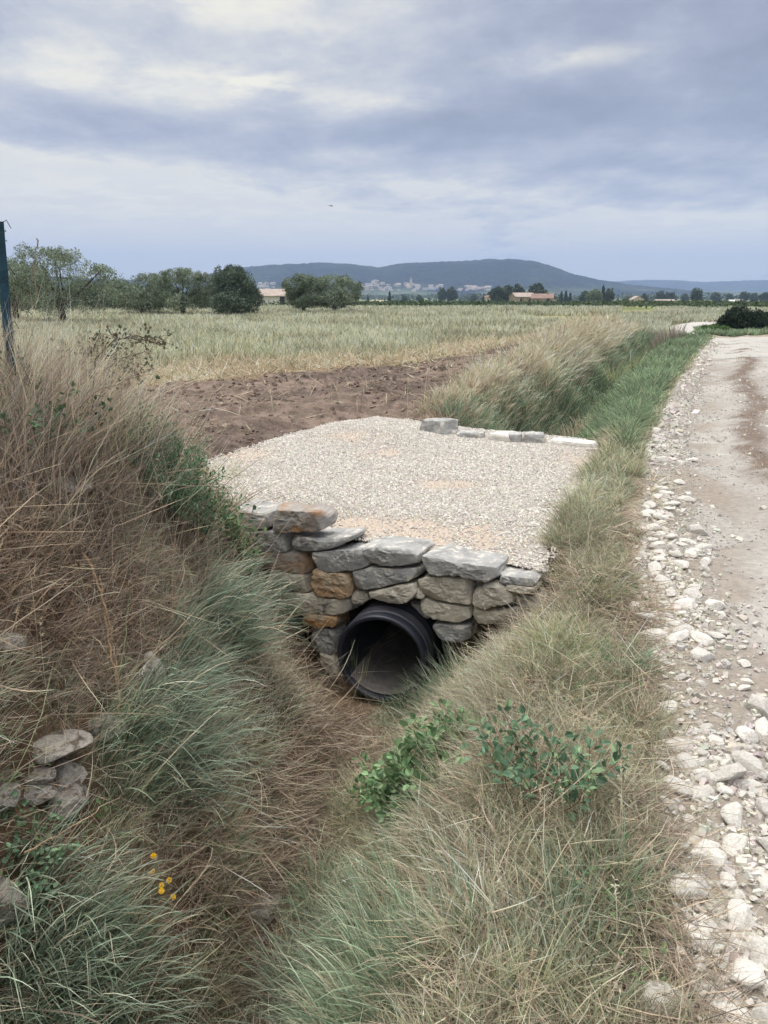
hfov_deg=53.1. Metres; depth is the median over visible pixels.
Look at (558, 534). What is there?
grass tussock
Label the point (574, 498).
grass tussock
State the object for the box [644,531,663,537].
roadside stone
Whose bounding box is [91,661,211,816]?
grass tussock
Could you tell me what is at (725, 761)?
roadside stone
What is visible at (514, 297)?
house
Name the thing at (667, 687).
roadside stone
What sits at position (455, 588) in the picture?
dry stone wall
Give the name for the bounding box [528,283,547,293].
tree
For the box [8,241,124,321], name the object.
olive tree
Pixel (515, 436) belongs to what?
edging stone
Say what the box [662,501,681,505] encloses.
roadside stone
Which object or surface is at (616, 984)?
seed heads
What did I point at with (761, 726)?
roadside stone
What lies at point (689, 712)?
roadside stone
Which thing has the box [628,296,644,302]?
house
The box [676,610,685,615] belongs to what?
roadside stone
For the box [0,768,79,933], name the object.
round leaf plant
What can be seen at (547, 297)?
house
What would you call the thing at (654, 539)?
roadside stone
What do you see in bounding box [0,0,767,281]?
sky
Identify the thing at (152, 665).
bank rock
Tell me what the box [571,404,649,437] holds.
grass tussock
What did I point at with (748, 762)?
roadside stone
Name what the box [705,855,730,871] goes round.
roadside stone
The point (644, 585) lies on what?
roadside stone
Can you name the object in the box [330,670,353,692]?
grass tussock
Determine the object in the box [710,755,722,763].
roadside stone
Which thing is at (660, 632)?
roadside stone
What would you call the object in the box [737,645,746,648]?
roadside stone
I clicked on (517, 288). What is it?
tree
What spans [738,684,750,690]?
roadside stone
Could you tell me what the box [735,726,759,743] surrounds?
roadside stone
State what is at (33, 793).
bank rock
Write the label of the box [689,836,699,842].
roadside stone
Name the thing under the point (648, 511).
roadside stone
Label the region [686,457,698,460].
roadside stone
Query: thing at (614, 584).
grass tussock
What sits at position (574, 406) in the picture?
ditch reeds
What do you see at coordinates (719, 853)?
roadside stone
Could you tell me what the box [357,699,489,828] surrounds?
bramble
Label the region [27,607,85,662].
dead weed
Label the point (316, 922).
grass tussock
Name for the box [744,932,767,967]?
roadside stone
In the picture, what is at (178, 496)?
weed bush
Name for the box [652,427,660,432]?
roadside stone
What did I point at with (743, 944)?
roadside stone
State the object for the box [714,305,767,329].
bush
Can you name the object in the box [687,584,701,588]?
roadside stone
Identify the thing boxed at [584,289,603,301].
tree
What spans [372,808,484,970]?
grass tussock
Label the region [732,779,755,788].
roadside stone
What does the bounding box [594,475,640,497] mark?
grass tussock
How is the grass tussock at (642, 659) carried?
on the ground at (306, 408)
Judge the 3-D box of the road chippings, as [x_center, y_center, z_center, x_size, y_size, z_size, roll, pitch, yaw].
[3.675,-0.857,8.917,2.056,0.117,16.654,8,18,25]
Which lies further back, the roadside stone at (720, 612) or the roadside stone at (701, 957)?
the roadside stone at (720, 612)
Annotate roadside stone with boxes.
[627,980,693,1022]
[629,601,647,612]
[634,612,657,621]
[639,584,655,592]
[639,628,668,638]
[640,509,655,514]
[642,504,649,508]
[643,514,651,519]
[644,501,656,507]
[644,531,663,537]
[645,523,659,530]
[648,537,658,541]
[648,541,666,549]
[648,561,662,574]
[649,556,665,561]
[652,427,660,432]
[652,486,668,489]
[653,513,668,519]
[653,574,671,584]
[654,520,666,525]
[655,457,667,462]
[656,760,669,769]
[657,700,677,714]
[658,490,674,494]
[659,684,674,690]
[661,736,692,750]
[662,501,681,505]
[662,775,693,797]
[663,506,675,510]
[665,533,678,539]
[665,588,675,595]
[666,618,677,626]
[666,630,688,644]
[667,550,682,557]
[668,873,708,900]
[670,718,685,723]
[672,624,694,634]
[673,479,684,483]
[673,560,688,568]
[674,598,695,609]
[674,673,686,679]
[676,460,684,464]
[676,542,688,547]
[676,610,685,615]
[676,752,698,773]
[678,495,694,502]
[679,538,696,543]
[680,700,690,706]
[680,913,718,954]
[681,842,689,849]
[682,587,702,598]
[683,814,694,821]
[684,549,696,557]
[684,711,695,715]
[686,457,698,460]
[687,524,707,534]
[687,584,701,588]
[689,785,709,800]
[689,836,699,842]
[689,838,720,858]
[690,630,714,646]
[690,647,714,661]
[691,940,702,951]
[693,728,703,733]
[694,771,709,782]
[694,955,704,962]
[694,959,705,970]
[695,543,717,550]
[695,680,706,686]
[696,750,708,755]
[696,767,717,782]
[696,981,723,1013]
[699,557,710,565]
[699,564,710,571]
[702,723,713,729]
[704,784,713,792]
[705,599,725,610]
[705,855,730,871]
[706,846,726,859]
[706,1000,751,1023]
[707,631,725,638]
[707,735,724,745]
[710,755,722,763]
[711,712,724,717]
[712,763,746,781]
[716,611,725,615]
[717,785,733,795]
[717,880,745,899]
[719,629,729,634]
[720,801,742,831]
[720,871,736,888]
[721,754,734,765]
[722,833,747,854]
[726,897,754,932]
[726,932,739,945]
[728,623,739,630]
[729,958,765,988]
[731,750,767,779]
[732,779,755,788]
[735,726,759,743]
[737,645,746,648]
[737,659,750,667]
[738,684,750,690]
[739,939,747,948]
[740,678,754,683]
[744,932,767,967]
[746,694,767,718]
[747,791,755,797]
[749,895,758,901]
[750,1001,767,1023]
[753,781,761,787]
[754,797,767,820]
[754,866,767,872]
[755,717,767,736]
[757,836,767,852]
[758,976,767,990]
[759,880,767,893]
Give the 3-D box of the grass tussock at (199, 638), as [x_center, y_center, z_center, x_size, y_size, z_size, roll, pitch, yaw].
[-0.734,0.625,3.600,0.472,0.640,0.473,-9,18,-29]
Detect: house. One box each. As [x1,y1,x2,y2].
[239,289,303,304]
[508,291,533,304]
[530,292,554,301]
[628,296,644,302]
[653,299,674,300]
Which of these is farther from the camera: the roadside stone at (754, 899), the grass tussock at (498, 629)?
the grass tussock at (498, 629)
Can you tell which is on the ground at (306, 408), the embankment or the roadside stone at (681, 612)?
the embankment
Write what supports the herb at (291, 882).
on the ground at (306, 408)
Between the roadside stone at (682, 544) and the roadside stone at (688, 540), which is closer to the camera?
the roadside stone at (682, 544)
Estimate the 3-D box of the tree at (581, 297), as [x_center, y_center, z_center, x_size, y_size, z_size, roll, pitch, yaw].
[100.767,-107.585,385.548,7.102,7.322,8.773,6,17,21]
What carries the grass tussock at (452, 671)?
on the ground at (306, 408)
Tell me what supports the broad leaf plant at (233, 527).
on the ground at (306, 408)
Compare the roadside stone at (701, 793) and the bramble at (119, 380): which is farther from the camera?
the bramble at (119, 380)
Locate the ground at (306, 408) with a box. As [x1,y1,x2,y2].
[0,298,767,1023]
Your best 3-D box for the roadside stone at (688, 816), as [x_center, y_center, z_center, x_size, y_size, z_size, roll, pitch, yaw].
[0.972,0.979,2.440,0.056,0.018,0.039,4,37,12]
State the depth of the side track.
23.95 m
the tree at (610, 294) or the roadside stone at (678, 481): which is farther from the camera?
the tree at (610, 294)
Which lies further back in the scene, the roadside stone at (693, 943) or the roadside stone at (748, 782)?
the roadside stone at (748, 782)
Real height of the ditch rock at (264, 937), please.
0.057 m
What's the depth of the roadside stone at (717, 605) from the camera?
4.09 m
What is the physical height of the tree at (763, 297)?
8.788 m
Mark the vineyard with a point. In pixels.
(692, 303)
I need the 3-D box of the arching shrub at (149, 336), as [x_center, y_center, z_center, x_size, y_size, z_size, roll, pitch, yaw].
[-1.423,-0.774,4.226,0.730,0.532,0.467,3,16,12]
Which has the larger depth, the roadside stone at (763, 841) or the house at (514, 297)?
the house at (514, 297)
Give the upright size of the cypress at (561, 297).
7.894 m
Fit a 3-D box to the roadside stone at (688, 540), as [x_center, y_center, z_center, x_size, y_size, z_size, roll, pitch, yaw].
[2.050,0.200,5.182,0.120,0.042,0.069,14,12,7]
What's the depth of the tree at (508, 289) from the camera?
325.11 m
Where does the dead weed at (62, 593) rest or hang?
on the ground at (306, 408)
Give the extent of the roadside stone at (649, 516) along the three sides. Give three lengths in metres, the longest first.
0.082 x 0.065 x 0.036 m
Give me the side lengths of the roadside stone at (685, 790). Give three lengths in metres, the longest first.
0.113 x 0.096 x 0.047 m
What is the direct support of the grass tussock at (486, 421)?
on the ground at (306, 408)
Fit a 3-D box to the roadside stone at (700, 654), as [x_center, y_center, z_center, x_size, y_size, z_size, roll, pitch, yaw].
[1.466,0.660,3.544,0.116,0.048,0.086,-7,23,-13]
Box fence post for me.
[0,220,22,391]
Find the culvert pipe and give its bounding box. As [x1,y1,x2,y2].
[337,599,445,701]
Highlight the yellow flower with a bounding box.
[150,853,182,940]
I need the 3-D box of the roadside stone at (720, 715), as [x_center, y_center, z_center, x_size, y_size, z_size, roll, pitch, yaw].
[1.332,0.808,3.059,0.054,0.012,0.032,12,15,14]
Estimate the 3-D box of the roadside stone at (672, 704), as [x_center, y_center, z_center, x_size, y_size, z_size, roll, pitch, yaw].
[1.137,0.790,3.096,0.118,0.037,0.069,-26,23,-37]
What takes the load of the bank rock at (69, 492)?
on the ground at (306, 408)
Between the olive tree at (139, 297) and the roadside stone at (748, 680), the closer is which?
the roadside stone at (748, 680)
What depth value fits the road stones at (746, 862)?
3.52 m
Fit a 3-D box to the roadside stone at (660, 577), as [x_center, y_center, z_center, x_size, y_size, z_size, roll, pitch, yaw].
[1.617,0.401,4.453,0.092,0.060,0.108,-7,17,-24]
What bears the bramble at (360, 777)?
on the ground at (306, 408)
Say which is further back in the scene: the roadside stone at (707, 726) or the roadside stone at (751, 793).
the roadside stone at (707, 726)
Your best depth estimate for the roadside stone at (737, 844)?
2.32 m
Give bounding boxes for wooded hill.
[9,259,763,297]
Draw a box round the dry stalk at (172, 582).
[171,543,174,628]
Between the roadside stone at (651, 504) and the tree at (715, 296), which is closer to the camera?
the roadside stone at (651, 504)
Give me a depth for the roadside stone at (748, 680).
3.36 m
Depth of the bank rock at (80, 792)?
2.66 m
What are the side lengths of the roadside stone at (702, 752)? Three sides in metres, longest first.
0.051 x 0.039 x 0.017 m
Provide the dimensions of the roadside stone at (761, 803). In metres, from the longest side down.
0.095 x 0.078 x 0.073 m
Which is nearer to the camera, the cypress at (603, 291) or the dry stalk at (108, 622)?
the dry stalk at (108, 622)
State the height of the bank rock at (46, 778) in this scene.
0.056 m
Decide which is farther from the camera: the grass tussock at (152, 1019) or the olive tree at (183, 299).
the olive tree at (183, 299)
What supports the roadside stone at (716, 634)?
on the dirt road at (747, 503)
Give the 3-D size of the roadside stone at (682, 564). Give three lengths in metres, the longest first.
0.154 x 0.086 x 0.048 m
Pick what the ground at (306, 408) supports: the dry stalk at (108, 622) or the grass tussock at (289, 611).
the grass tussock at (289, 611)
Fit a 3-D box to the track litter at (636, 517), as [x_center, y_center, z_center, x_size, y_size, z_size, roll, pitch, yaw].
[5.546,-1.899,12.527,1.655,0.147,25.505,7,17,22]
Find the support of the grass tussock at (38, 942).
on the ground at (306, 408)
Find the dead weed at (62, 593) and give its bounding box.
[11,540,80,624]
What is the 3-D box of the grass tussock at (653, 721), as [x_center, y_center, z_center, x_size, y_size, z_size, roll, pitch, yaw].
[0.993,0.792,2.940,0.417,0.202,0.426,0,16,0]
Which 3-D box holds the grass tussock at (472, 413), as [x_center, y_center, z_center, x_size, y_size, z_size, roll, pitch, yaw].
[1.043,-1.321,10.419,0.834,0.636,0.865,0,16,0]
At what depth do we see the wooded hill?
2151.54 m
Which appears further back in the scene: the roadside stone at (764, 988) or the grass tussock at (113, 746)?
the grass tussock at (113, 746)
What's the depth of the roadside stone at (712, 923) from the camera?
1.98 m
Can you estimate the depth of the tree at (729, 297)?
614.29 m
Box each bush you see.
[99,395,247,544]
[104,414,182,491]
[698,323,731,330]
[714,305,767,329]
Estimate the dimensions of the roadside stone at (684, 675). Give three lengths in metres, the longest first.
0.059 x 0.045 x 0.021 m
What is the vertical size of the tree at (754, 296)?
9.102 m
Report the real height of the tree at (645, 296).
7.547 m
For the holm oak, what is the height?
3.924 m
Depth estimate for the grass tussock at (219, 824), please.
3.33 m
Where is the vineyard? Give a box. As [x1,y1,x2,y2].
[0,299,767,307]
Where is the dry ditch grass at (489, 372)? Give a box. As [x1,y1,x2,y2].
[407,311,642,430]
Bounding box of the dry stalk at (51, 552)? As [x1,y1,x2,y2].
[48,524,93,555]
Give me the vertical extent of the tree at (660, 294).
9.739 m
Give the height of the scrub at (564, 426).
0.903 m
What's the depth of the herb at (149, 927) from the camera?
2.65 m
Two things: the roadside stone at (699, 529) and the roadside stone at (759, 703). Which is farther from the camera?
the roadside stone at (699, 529)
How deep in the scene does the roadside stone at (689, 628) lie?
3.80 m
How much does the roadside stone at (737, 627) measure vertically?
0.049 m
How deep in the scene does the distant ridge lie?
4215.32 m
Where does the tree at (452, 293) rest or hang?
on the ground at (306, 408)
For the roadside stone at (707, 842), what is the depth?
2.30 m
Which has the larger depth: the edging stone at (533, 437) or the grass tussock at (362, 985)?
the edging stone at (533, 437)
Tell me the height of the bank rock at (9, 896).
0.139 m
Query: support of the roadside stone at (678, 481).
on the dirt road at (747, 503)
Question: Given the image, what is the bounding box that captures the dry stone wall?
[236,499,547,678]
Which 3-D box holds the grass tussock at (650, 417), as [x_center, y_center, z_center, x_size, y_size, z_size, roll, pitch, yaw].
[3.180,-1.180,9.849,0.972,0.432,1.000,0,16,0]
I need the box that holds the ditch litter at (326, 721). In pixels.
[0,423,767,1023]
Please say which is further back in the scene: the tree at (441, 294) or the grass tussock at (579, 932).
the tree at (441, 294)
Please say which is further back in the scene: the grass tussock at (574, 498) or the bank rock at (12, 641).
the grass tussock at (574, 498)
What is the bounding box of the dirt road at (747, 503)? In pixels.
[622,339,767,1023]
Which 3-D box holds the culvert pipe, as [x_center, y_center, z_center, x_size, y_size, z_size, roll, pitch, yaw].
[0.762,0.368,7.443,0.630,0.704,5.074,5,17,17]
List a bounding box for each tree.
[0,256,49,317]
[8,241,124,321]
[63,281,127,308]
[102,272,174,312]
[148,267,214,314]
[280,273,323,310]
[305,273,364,310]
[401,295,408,300]
[416,295,421,300]
[437,287,446,300]
[445,286,458,301]
[470,294,476,301]
[487,286,507,301]
[503,284,514,302]
[512,283,524,292]
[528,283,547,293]
[578,291,588,301]
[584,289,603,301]
[605,288,614,300]
[640,293,648,300]
[655,291,665,298]
[665,292,675,299]
[680,293,688,300]
[689,288,703,300]
[710,292,720,300]
[725,293,733,299]
[739,291,750,300]
[750,292,758,300]
[757,292,767,301]
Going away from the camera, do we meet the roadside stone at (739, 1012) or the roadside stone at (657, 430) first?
the roadside stone at (739, 1012)
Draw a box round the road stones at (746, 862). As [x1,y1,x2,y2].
[632,341,767,1023]
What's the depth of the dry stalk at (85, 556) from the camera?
3.20 m
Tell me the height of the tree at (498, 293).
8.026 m
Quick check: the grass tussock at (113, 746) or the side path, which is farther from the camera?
the side path
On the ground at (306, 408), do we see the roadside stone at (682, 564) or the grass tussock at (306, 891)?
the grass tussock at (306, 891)
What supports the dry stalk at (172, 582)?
on the ground at (306, 408)
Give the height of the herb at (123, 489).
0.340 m
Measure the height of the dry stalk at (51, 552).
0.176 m
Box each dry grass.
[0,266,296,776]
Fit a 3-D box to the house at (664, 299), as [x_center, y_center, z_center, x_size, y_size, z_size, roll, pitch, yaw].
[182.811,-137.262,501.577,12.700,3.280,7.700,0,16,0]
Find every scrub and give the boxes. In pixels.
[491,364,554,425]
[522,410,584,436]
[578,357,651,408]
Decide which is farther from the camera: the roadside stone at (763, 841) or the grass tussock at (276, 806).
the grass tussock at (276, 806)
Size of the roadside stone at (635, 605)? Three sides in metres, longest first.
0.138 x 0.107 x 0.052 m
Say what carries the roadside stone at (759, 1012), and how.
on the dirt road at (747, 503)
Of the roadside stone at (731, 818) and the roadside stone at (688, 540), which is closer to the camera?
the roadside stone at (731, 818)
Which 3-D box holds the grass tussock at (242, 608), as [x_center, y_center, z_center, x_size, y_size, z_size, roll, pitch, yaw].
[-0.631,0.484,3.955,0.710,0.746,0.669,0,16,0]
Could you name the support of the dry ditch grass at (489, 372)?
on the ground at (306, 408)
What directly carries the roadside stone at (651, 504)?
on the dirt road at (747, 503)
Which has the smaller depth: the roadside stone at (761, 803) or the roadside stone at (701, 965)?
the roadside stone at (701, 965)
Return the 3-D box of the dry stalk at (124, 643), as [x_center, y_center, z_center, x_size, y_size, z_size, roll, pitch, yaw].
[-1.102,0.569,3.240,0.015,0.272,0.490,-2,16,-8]
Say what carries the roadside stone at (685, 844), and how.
on the dirt road at (747, 503)
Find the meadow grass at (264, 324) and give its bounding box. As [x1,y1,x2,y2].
[0,304,622,371]
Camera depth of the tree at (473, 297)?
576.67 m
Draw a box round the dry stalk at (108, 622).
[98,577,118,679]
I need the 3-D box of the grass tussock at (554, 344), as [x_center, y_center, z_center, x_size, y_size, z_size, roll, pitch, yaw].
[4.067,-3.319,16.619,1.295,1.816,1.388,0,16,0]
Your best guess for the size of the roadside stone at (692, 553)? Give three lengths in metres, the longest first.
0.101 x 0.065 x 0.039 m
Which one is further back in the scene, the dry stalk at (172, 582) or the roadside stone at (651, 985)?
the dry stalk at (172, 582)
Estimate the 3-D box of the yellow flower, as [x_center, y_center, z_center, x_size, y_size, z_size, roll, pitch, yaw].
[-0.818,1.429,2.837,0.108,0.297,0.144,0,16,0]
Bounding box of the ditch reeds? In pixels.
[425,325,658,436]
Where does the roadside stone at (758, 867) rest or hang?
on the ground at (306, 408)
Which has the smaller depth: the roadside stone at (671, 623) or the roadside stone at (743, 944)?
the roadside stone at (743, 944)
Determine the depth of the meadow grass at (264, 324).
32.61 m
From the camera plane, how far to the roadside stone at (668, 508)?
5.89 m
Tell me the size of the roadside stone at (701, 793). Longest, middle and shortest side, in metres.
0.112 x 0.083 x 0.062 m
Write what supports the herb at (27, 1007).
on the ground at (306, 408)
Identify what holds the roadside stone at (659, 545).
on the dirt road at (747, 503)
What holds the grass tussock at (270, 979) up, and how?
on the ground at (306, 408)
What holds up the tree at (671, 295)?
on the ground at (306, 408)
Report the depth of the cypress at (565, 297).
413.63 m
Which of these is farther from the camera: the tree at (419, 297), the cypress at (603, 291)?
the tree at (419, 297)
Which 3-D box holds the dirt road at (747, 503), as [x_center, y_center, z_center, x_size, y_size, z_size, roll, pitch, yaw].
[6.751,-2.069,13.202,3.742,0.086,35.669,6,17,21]
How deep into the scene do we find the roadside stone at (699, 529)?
5.35 m
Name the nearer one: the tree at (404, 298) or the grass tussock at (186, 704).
the grass tussock at (186, 704)
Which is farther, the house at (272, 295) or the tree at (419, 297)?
the tree at (419, 297)
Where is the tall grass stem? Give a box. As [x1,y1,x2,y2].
[33,238,38,299]
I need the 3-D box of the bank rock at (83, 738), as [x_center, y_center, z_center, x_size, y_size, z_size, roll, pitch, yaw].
[-1.175,0.834,2.745,0.257,0.068,0.185,-5,16,-17]
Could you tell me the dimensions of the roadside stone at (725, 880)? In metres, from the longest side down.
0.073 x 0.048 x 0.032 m
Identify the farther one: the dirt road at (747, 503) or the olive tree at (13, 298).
the olive tree at (13, 298)
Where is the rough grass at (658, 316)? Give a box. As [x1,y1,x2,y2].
[608,305,767,337]
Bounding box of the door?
[279,297,285,304]
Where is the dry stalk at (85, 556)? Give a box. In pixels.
[81,553,121,718]
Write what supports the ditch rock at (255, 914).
on the ground at (306, 408)
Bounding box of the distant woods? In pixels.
[188,291,767,301]
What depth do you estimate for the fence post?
3.42 m
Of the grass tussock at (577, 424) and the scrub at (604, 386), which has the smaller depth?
the grass tussock at (577, 424)
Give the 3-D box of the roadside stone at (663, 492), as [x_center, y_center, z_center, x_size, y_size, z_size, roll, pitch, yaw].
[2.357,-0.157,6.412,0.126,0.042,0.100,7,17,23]
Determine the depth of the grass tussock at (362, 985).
2.20 m
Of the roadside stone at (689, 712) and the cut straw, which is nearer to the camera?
the roadside stone at (689, 712)
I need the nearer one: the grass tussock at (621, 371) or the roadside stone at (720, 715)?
the roadside stone at (720, 715)
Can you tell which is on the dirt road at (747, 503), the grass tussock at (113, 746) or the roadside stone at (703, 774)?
the roadside stone at (703, 774)
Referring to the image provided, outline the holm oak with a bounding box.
[206,263,263,314]
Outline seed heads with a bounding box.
[0,310,666,1023]
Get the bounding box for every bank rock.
[0,633,26,653]
[0,783,20,808]
[0,876,30,925]
[23,783,57,805]
[24,766,56,784]
[33,729,92,763]
[36,476,92,500]
[48,784,88,820]
[56,759,87,790]
[87,714,126,742]
[140,651,164,695]
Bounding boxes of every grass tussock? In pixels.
[0,837,136,1023]
[2,760,208,1023]
[71,828,225,1023]
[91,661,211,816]
[126,615,311,839]
[169,578,277,696]
[196,538,328,682]
[199,786,265,896]
[201,460,250,477]
[204,890,333,1023]
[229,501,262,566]
[248,831,426,1023]
[249,833,366,1007]
[257,830,361,928]
[266,792,301,849]
[267,566,314,638]
[313,751,380,842]
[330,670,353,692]
[350,642,379,697]
[371,681,428,731]
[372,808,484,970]
[382,653,465,714]
[390,635,472,715]
[414,640,493,709]
[433,395,488,429]
[474,405,504,429]
[483,622,520,645]
[490,828,647,983]
[514,613,621,669]
[522,794,698,941]
[535,520,597,548]
[543,412,594,436]
[545,320,598,393]
[552,490,602,507]
[559,558,638,606]
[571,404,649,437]
[574,625,681,679]
[586,680,708,744]
[588,347,648,382]
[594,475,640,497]
[596,407,668,427]
[645,318,686,351]
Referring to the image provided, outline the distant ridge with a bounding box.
[613,280,767,292]
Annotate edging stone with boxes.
[420,418,457,434]
[456,430,484,437]
[487,431,522,441]
[508,432,521,441]
[523,431,544,442]
[547,437,598,447]
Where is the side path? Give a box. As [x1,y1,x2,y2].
[670,321,716,337]
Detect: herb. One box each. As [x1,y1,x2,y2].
[4,970,58,1023]
[83,853,155,946]
[94,469,144,518]
[268,863,303,904]
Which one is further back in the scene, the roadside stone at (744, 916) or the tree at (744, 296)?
the tree at (744, 296)
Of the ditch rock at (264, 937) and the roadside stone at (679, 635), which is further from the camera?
the roadside stone at (679, 635)
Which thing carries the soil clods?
on the ground at (306, 408)
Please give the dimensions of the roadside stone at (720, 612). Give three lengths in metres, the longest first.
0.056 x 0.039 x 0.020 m
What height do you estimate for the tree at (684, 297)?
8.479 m
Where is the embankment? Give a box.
[283,539,555,682]
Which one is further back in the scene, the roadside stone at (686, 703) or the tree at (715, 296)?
the tree at (715, 296)
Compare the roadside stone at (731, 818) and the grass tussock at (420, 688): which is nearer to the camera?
the roadside stone at (731, 818)
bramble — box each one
[0,343,159,419]
[0,346,116,462]
[343,739,396,805]
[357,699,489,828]
[454,698,633,821]
[467,715,534,777]
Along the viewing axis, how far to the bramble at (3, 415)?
3.28 m
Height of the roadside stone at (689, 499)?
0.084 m
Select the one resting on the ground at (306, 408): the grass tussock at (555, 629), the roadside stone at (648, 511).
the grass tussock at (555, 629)
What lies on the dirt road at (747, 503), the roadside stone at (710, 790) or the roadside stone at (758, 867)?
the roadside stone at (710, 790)
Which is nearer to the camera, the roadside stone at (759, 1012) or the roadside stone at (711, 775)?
the roadside stone at (759, 1012)
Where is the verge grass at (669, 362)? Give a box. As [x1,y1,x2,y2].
[565,330,713,479]
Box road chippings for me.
[626,374,767,1023]
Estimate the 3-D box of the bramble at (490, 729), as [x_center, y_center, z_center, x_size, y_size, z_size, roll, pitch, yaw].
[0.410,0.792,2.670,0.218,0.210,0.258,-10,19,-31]
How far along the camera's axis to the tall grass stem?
3.62 m
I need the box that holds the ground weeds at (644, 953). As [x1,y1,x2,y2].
[0,463,666,1021]
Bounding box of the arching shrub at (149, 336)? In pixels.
[50,323,177,398]
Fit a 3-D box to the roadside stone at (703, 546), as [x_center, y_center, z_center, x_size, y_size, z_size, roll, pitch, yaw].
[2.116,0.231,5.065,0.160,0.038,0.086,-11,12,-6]
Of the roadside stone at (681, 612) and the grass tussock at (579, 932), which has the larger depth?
the roadside stone at (681, 612)
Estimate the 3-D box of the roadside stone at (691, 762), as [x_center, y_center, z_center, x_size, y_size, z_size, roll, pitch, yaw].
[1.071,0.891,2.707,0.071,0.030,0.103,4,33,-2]
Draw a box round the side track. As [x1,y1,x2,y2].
[697,337,767,358]
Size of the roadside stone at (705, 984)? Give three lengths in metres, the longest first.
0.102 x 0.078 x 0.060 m
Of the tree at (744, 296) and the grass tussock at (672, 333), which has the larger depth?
the tree at (744, 296)
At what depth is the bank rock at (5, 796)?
2.48 m
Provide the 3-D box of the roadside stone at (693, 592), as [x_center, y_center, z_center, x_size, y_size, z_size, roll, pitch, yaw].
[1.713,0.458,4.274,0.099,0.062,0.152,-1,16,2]
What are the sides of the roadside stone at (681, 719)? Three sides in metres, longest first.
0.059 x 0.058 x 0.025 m
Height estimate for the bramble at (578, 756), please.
0.278 m
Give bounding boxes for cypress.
[559,291,562,301]
[563,291,567,301]
[600,285,605,301]
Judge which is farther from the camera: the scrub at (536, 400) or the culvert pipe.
the scrub at (536, 400)
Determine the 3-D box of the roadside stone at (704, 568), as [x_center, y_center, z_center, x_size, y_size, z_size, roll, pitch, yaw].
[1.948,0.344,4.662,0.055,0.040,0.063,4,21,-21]
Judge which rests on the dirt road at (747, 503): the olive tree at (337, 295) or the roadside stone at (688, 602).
the roadside stone at (688, 602)
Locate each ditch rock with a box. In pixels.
[249,893,281,924]
[251,934,267,948]
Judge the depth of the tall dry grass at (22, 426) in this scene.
3.42 m
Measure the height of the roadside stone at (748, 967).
0.048 m
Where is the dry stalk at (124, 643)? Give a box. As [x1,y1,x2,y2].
[115,595,130,704]
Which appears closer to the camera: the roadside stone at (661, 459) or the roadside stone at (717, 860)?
the roadside stone at (717, 860)
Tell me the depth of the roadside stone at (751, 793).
2.56 m
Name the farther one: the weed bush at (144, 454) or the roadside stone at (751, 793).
the weed bush at (144, 454)
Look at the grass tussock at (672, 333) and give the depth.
26.68 m
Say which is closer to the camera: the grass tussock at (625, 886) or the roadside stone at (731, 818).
the grass tussock at (625, 886)
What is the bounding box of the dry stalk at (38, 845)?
[24,794,121,852]
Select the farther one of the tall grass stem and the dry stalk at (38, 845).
the tall grass stem
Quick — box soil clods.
[105,343,518,462]
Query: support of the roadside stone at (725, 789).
on the dirt road at (747, 503)
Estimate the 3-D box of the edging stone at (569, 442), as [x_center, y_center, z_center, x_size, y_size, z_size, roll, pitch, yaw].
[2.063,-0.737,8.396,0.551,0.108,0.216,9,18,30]
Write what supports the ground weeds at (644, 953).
on the ground at (306, 408)
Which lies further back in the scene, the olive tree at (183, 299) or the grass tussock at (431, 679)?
the olive tree at (183, 299)
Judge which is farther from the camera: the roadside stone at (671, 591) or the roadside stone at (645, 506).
the roadside stone at (645, 506)
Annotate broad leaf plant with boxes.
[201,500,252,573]
[206,496,266,576]
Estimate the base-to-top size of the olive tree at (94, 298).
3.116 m
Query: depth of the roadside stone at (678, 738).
2.83 m
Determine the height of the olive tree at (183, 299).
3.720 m
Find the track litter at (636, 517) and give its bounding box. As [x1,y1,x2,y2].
[618,348,767,1023]
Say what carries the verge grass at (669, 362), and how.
on the ground at (306, 408)
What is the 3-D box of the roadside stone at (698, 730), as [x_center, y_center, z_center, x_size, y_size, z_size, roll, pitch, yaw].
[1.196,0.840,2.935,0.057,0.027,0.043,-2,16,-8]
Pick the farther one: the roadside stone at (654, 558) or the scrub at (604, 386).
the scrub at (604, 386)
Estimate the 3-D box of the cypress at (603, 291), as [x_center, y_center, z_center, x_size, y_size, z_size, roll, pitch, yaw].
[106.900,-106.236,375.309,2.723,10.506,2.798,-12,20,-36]
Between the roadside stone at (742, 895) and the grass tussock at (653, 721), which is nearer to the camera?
the roadside stone at (742, 895)
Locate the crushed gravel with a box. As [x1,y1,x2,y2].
[201,416,597,693]
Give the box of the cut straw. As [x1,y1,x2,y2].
[44,325,545,455]

